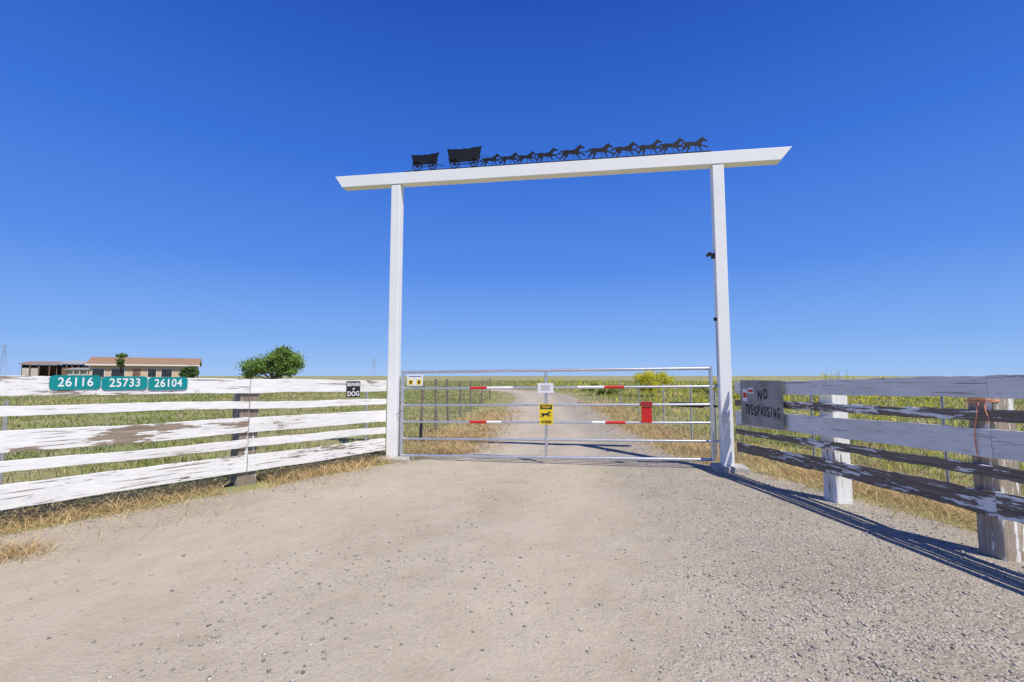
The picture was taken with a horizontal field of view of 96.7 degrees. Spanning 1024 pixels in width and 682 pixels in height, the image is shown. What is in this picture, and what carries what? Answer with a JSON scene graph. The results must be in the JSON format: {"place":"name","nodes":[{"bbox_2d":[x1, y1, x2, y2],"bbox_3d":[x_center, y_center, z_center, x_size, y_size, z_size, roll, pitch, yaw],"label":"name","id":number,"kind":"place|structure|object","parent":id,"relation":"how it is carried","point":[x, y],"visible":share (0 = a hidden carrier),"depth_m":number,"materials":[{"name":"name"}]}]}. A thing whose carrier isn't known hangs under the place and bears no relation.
{"place":"outdoors","nodes":[
{"label":"outdoors","id":0,"kind":"place"},
{"bbox_2d":[0,387,1023,681],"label":"driveway","id":1,"kind":"structure","parent":0,"point":[148,609],"depth_m":3.04,"materials":[{"name":"beige gravel"}]},
{"bbox_2d":[0,400,1022,564],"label":"dry straw","id":2,"kind":"object","parent":1,"relation":"on","point":[330,467],"visible":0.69,"depth_m":6.13,"materials":[{"name":"yellow plant"}]},
{"bbox_2d":[0,376,1023,535],"bbox_3d":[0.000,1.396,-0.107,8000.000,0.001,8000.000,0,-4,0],"label":"ground","id":3,"kind":"structure","parent":0,"point":[232,489],"depth_m":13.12,"materials":[{"name":"green plant"}]},
{"bbox_2d":[0,345,9,375],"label":"power pylon","id":4,"kind":"object","parent":3,"relation":"on","point":[4,357],"visible":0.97,"depth_m":600.73,"materials":[{"name":"metal"}]},
{"bbox_2d":[7,347,372,365],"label":"power line","id":5,"kind":"object","parent":4,"relation":"hanging from","point":[152,356],"visible":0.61,"depth_m":666.72,"materials":[{"name":"metal"}]},
{"bbox_2d":[18,361,61,375],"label":"farm shed","id":6,"kind":"structure","parent":3,"relation":"on","point":[52,368],"depth_m":74.54,"materials":[{"name":"white metal"}]},
{"bbox_2d":[59,361,88,374],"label":"farm shed","id":7,"kind":"structure","parent":3,"relation":"on","point":[65,365],"depth_m":75.33,"materials":[{"name":"grey metal"}]},
{"bbox_2d":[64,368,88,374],"bbox_3d":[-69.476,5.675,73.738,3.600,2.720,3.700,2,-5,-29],"label":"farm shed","id":8,"kind":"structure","parent":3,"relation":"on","point":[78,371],"depth_m":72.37,"materials":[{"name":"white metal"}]},
{"bbox_2d":[115,353,127,375],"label":"tree","id":9,"kind":"object","parent":3,"relation":"on","point":[120,361],"visible":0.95,"depth_m":63.42,"materials":[{"name":"green plant"}]},
{"bbox_2d":[85,357,201,377],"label":"ranch house","id":10,"kind":"structure","parent":3,"relation":"on","point":[135,366],"depth_m":69.41,"materials":[{"name":"beige paint"}]},
{"bbox_2d":[92,369,104,376],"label":"window","id":11,"kind":"structure","parent":10,"relation":"in","point":[100,372],"depth_m":66.42,"materials":[{"name":"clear glass"}]},
{"bbox_2d":[111,369,124,375],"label":"window","id":12,"kind":"structure","parent":10,"relation":"in","point":[114,372],"depth_m":67.45,"materials":[{"name":"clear glass"}]},
{"bbox_2d":[132,369,140,375],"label":"door","id":13,"kind":"structure","parent":10,"relation":"in","point":[136,372],"depth_m":68.68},
{"bbox_2d":[147,369,156,376],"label":"window","id":14,"kind":"structure","parent":10,"relation":"in","point":[151,372],"depth_m":69.64,"materials":[{"name":"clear glass"}]},
{"bbox_2d":[161,369,172,376],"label":"window","id":15,"kind":"structure","parent":10,"relation":"in","point":[164,372],"depth_m":70.58,"materials":[{"name":"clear glass"}]},
{"bbox_2d":[0,392,367,484],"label":"wire fence","id":16,"kind":"object","parent":3,"relation":"on","point":[4,428],"visible":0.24,"depth_m":5.39,"materials":[{"name":"metal"}]},
{"bbox_2d":[178,365,199,377],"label":"round bush","id":17,"kind":"object","parent":3,"relation":"on","point":[191,371],"visible":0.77,"depth_m":64.52,"materials":[{"name":"green plant"}]},
{"bbox_2d":[0,376,386,510],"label":"board fence","id":18,"kind":"object","parent":3,"relation":"on","point":[243,426],"visible":1,"depth_m":5.28,"materials":[{"name":"white paint"}]},
{"bbox_2d":[49,375,100,389],"bbox_3d":[-4.396,0.418,4.588,0.006,0.144,0.382,-3,-5,37],"label":"address sign","id":19,"kind":"object","parent":18,"relation":"attached to","point":[68,382],"visible":1,"depth_m":4.58,"materials":[{"name":"teal plastic"}]},
{"bbox_2d":[101,376,147,389],"bbox_3d":[-4.161,0.452,4.897,0.006,0.144,0.386,-3,-5,37],"label":"address sign","id":20,"kind":"object","parent":18,"relation":"attached to","point":[124,382],"visible":1,"depth_m":4.89,"materials":[{"name":"teal plastic"}]},
{"bbox_2d":[148,377,187,389],"bbox_3d":[-3.929,0.485,5.204,0.006,0.144,0.375,-3,-5,37],"label":"address sign","id":21,"kind":"object","parent":18,"relation":"attached to","point":[166,383],"visible":1,"depth_m":5.20,"materials":[{"name":"teal plastic"}]},
{"bbox_2d":[346,381,359,397],"bbox_3d":[-2.478,0.754,7.111,0.007,0.250,0.245,-3,-5,37],"label":"dog warning sign","id":22,"kind":"object","parent":18,"relation":"attached to","point":[352,388],"visible":1,"depth_m":7.10,"materials":[{"name":"black plastic"}]},
{"bbox_2d":[235,344,307,378],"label":"broadleaf tree","id":23,"kind":"object","parent":3,"relation":"on","point":[280,362],"visible":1,"depth_m":59.26,"materials":[{"name":"green plant"}]},
{"bbox_2d":[399,378,490,451],"bbox_3d":[-1.634,2.118,17.677,0.226,1.374,18.515,0,-4,3],"label":"wire fence","id":24,"kind":"object","parent":3,"relation":"on","point":[436,424],"visible":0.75,"depth_m":12.49,"materials":[{"name":"grey metal"}]},
{"bbox_2d":[336,146,791,473],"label":"entrance arch","id":25,"kind":"structure","parent":3,"relation":"on","point":[716,163],"depth_m":7.28,"materials":[{"name":"paint"}]},
{"bbox_2d":[404,136,710,171],"bbox_3d":[0.586,-3.087,7.438,5.010,0.443,0.031,-1,-4,11],"label":"silhouette sculpture","id":26,"kind":"object","parent":25,"relation":"on","point":[472,154],"visible":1,"depth_m":7.46,"materials":[{"name":"black metal"}]},
{"bbox_2d":[396,366,720,460],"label":"farm gate","id":27,"kind":"structure","parent":25,"relation":"attached to","point":[710,386],"depth_m":7.12,"materials":[{"name":"silver metal"}]},
{"bbox_2d":[407,375,422,385],"bbox_3d":[-1.623,0.654,7.609,0.280,0.185,0.008,-1,-4,11],"label":"notice sign","id":28,"kind":"object","parent":27,"relation":"attached to","point":[414,380],"visible":1,"depth_m":7.61,"materials":[{"name":"white plastic"}]},
{"bbox_2d":[538,383,552,392],"bbox_3d":[0.531,0.743,7.201,0.250,0.155,0.006,-1,-4,11],"label":"notice sign","id":29,"kind":"object","parent":27,"relation":"attached to","point":[545,387],"visible":1,"depth_m":7.20,"materials":[{"name":"white plastic"}]},
{"bbox_2d":[539,404,552,424],"bbox_3d":[0.538,1.152,7.167,0.215,0.325,0.008,-1,-4,11],"label":"horse sign","id":30,"kind":"object","parent":27,"relation":"attached to","point":[545,414],"visible":1,"depth_m":7.17,"materials":[{"name":"yellow plastic"}]},
{"bbox_2d":[641,401,651,422],"bbox_3d":[2.038,1.078,6.887,0.170,0.320,0.026,-1,-4,11],"label":"red marker","id":31,"kind":"object","parent":27,"relation":"attached to","point":[646,414],"visible":1,"depth_m":6.89,"materials":[{"name":"plastic"}]},
{"bbox_2d":[706,252,714,258],"bbox_3d":[3.007,-1.296,6.895,0.116,0.094,0.080,-1,-4,11],"label":"security light","id":32,"kind":"object","parent":25,"relation":"attached to","point":[711,254],"visible":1,"depth_m":6.87,"materials":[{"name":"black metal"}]},
{"bbox_2d":[714,317,717,375],"bbox_3d":[3.047,0.083,6.792,0.039,0.870,0.040,-1,-4,11],"label":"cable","id":33,"kind":"object","parent":25,"relation":"attached to","point":[715,318],"visible":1,"depth_m":6.79,"materials":[{"name":"black metal"}]},
{"bbox_2d":[723,413,728,422],"bbox_3d":[3.114,1.118,6.624,0.060,0.140,0.029,-1,-4,11],"label":"wire box","id":34,"kind":"object","parent":25,"relation":"attached to","point":[725,415],"visible":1,"depth_m":6.61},
{"bbox_2d":[581,381,623,394],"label":"green bush","id":35,"kind":"object","parent":3,"relation":"on","point":[602,391],"visible":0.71,"depth_m":32.25,"materials":[{"name":"green plant"}]},
{"bbox_2d":[631,366,674,395],"bbox_3d":[9.278,2.703,29.806,2.896,2.088,2.252,0,-4,0],"label":"yellow bush","id":36,"kind":"object","parent":3,"relation":"on","point":[647,378],"visible":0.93,"depth_m":29.57,"materials":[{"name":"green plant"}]},
{"bbox_2d":[641,382,664,420],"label":"mustard plant","id":37,"kind":"object","parent":3,"relation":"on","point":[656,398],"visible":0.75,"depth_m":13.87,"materials":[{"name":"green plant"}]},
{"bbox_2d":[620,381,717,457],"bbox_3d":[4.441,1.935,14.835,0.224,1.301,14.242,-1,-4,7],"label":"wire fence","id":38,"kind":"object","parent":3,"relation":"on","point":[715,420],"visible":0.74,"depth_m":9.88,"materials":[{"name":"metal"}]},
{"bbox_2d":[681,380,689,409],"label":"mustard plant","id":39,"kind":"object","parent":3,"relation":"on","point":[685,395],"visible":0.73,"depth_m":18.88,"materials":[{"name":"green plant"}]},
{"bbox_2d":[689,376,714,433],"bbox_3d":[4.597,1.536,10.895,0.633,1.429,0.744,3,-5,-36],"label":"mustard plant","id":40,"kind":"object","parent":3,"relation":"on","point":[703,396],"visible":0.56,"depth_m":10.89,"materials":[{"name":"green plant"}]},
{"bbox_2d":[691,382,740,398],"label":"green bush","id":41,"kind":"object","parent":3,"relation":"on","point":[696,389],"visible":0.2,"depth_m":27.14,"materials":[{"name":"green plant"}]},
{"bbox_2d":[732,379,746,428],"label":"mustard plant","id":42,"kind":"object","parent":3,"relation":"on","point":[735,399],"visible":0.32,"depth_m":11.92,"materials":[{"name":"green plant"}]},
{"bbox_2d":[732,377,759,442],"bbox_3d":[4.760,1.390,9.203,0.761,1.461,0.648,-1,-5,15],"label":"mustard plant","id":43,"kind":"object","parent":3,"relation":"on","point":[739,427],"visible":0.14,"depth_m":9.20,"materials":[{"name":"green plant"}]},
{"bbox_2d":[804,379,821,449],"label":"mustard plant","id":44,"kind":"object","parent":3,"relation":"on","point":[816,397],"visible":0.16,"depth_m":8.75,"materials":[{"name":"green plant"}]},
{"bbox_2d":[806,369,851,448],"bbox_3d":[6.106,1.284,8.850,0.720,1.624,0.845,3,-5,-30],"label":"mustard plant","id":45,"kind":"object","parent":3,"relation":"on","point":[818,401],"visible":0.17,"depth_m":8.92,"materials":[{"name":"green plant"}]},
{"bbox_2d":[829,373,871,444],"bbox_3d":[6.900,1.350,9.303,0.691,1.559,0.811,4,-6,-45],"label":"mustard plant","id":46,"kind":"object","parent":3,"relation":"on","point":[858,415],"visible":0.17,"depth_m":9.21,"materials":[{"name":"green plant"}]},
{"bbox_2d":[843,376,884,441],"bbox_3d":[7.624,1.460,9.772,1.003,1.434,0.784,2,-5,-26],"label":"mustard plant","id":47,"kind":"object","parent":3,"relation":"on","point":[869,403],"visible":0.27,"depth_m":9.64,"materials":[{"name":"green plant"}]},
{"bbox_2d":[733,395,1023,487],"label":"wire fence","id":48,"kind":"object","parent":3,"relation":"on","point":[943,423],"visible":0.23,"depth_m":5.91,"materials":[{"name":"metal"}]},
{"bbox_2d":[734,374,1023,561],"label":"board fence","id":49,"kind":"object","parent":3,"relation":"on","point":[993,498],"visible":0.88,"depth_m":3.91,"materials":[{"name":"paint"}]},
{"bbox_2d":[740,380,784,429],"bbox_3d":[3.265,0.820,5.976,0.008,0.605,0.800,1,-4,-9],"label":"no trespassing sign","id":50,"kind":"object","parent":49,"relation":"attached to","point":[762,404],"visible":1,"depth_m":5.94,"materials":[{"name":"grey wood"}]},
{"bbox_2d":[966,398,999,454],"bbox_3d":[3.633,0.665,3.530,0.103,0.434,0.204,1,-5,-18],"label":"orange twine","id":51,"kind":"object","parent":49,"relation":"attached to","point":[982,400],"visible":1,"depth_m":3.53,"materials":[{"name":"orange fabric"}]},
{"bbox_2d":[857,376,914,450],"bbox_3d":[6.844,1.354,8.389,0.784,1.434,1.003,0,-4,-4],"label":"mustard plant","id":52,"kind":"object","parent":3,"relation":"on","point":[901,405],"visible":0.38,"depth_m":8.26,"materials":[{"name":"green plant"}]},
{"bbox_2d":[905,396,957,425],"bbox_3d":[9.328,1.551,10.150,0.713,1.303,0.912,3,-5,-33],"label":"mustard plant","id":53,"kind":"object","parent":3,"relation":"on","point":[947,398],"visible":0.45,"depth_m":10.14,"materials":[{"name":"green plant"}]},
{"bbox_2d":[0,0,1023,375],"label":"sky","id":54,"kind":"structure","parent":0,"point":[170,188],"materials":[{"name":"blue"}]}
]}

